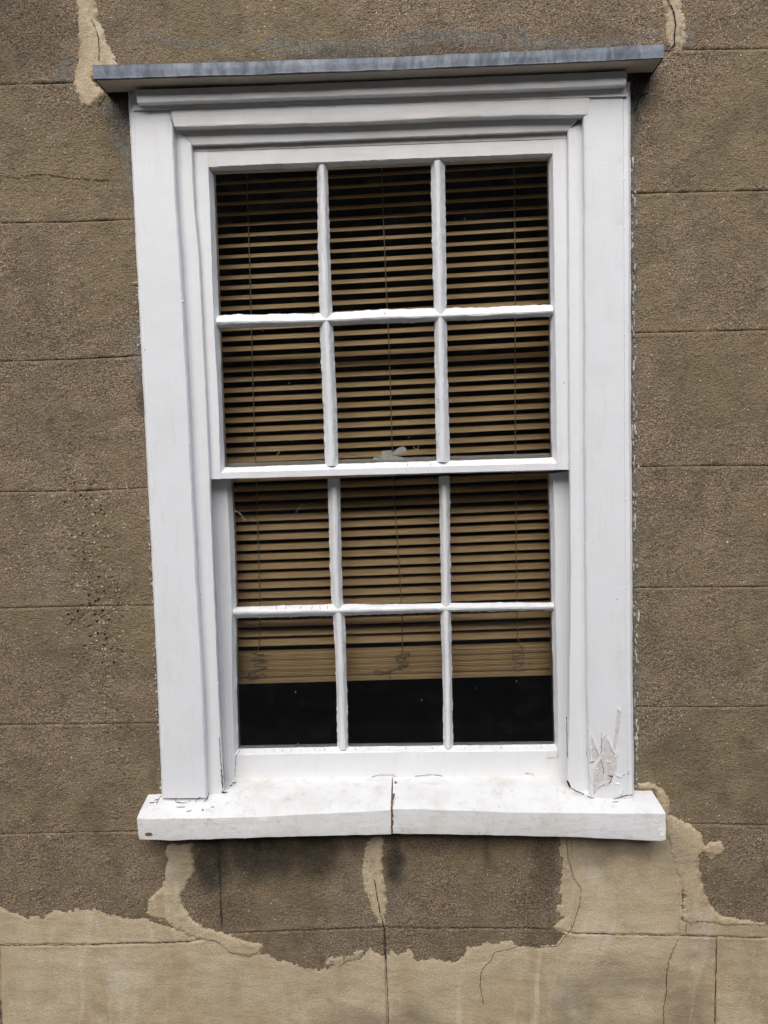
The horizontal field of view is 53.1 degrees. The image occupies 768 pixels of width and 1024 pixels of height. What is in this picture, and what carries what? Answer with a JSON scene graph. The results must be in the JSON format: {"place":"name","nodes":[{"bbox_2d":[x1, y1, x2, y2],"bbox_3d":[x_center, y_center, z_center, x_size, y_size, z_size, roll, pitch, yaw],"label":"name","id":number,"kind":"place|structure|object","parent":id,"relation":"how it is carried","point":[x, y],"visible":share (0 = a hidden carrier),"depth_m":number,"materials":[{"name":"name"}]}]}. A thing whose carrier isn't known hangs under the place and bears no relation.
{"place":"outdoors","nodes":[
{"label":"outdoors","id":0,"kind":"place"},
{"bbox_2d":[216,161,560,744],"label":"room interior","id":1,"kind":"structure","parent":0,"point":[505,709],"depth_m":5.10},
{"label":"pavement","id":2,"kind":"structure","parent":0,"visible":0},
{"bbox_2d":[0,0,767,1023],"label":"rendered wall","id":3,"kind":"structure","parent":2,"relation":"on","point":[108,914],"depth_m":1.68,"materials":[{"name":"brown paint"}]},
{"bbox_2d":[93,44,665,840],"bbox_3d":[0.020,-0.104,1.766,1.145,1.633,0.414,-1,6,2],"label":"sash window","id":4,"kind":"structure","parent":3,"relation":"attached to","point":[199,128],"depth_m":1.63,"materials":[{"name":"white paint"}]},
{"bbox_2d":[216,162,557,683],"bbox_3d":[0.012,-0.250,1.788,0.873,1.325,0.043,-1,6,2],"label":"venetian blind","id":5,"kind":"object","parent":4,"relation":"hanging from","point":[518,658],"visible":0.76,"depth_m":1.80,"materials":[{"name":"brown wood"}]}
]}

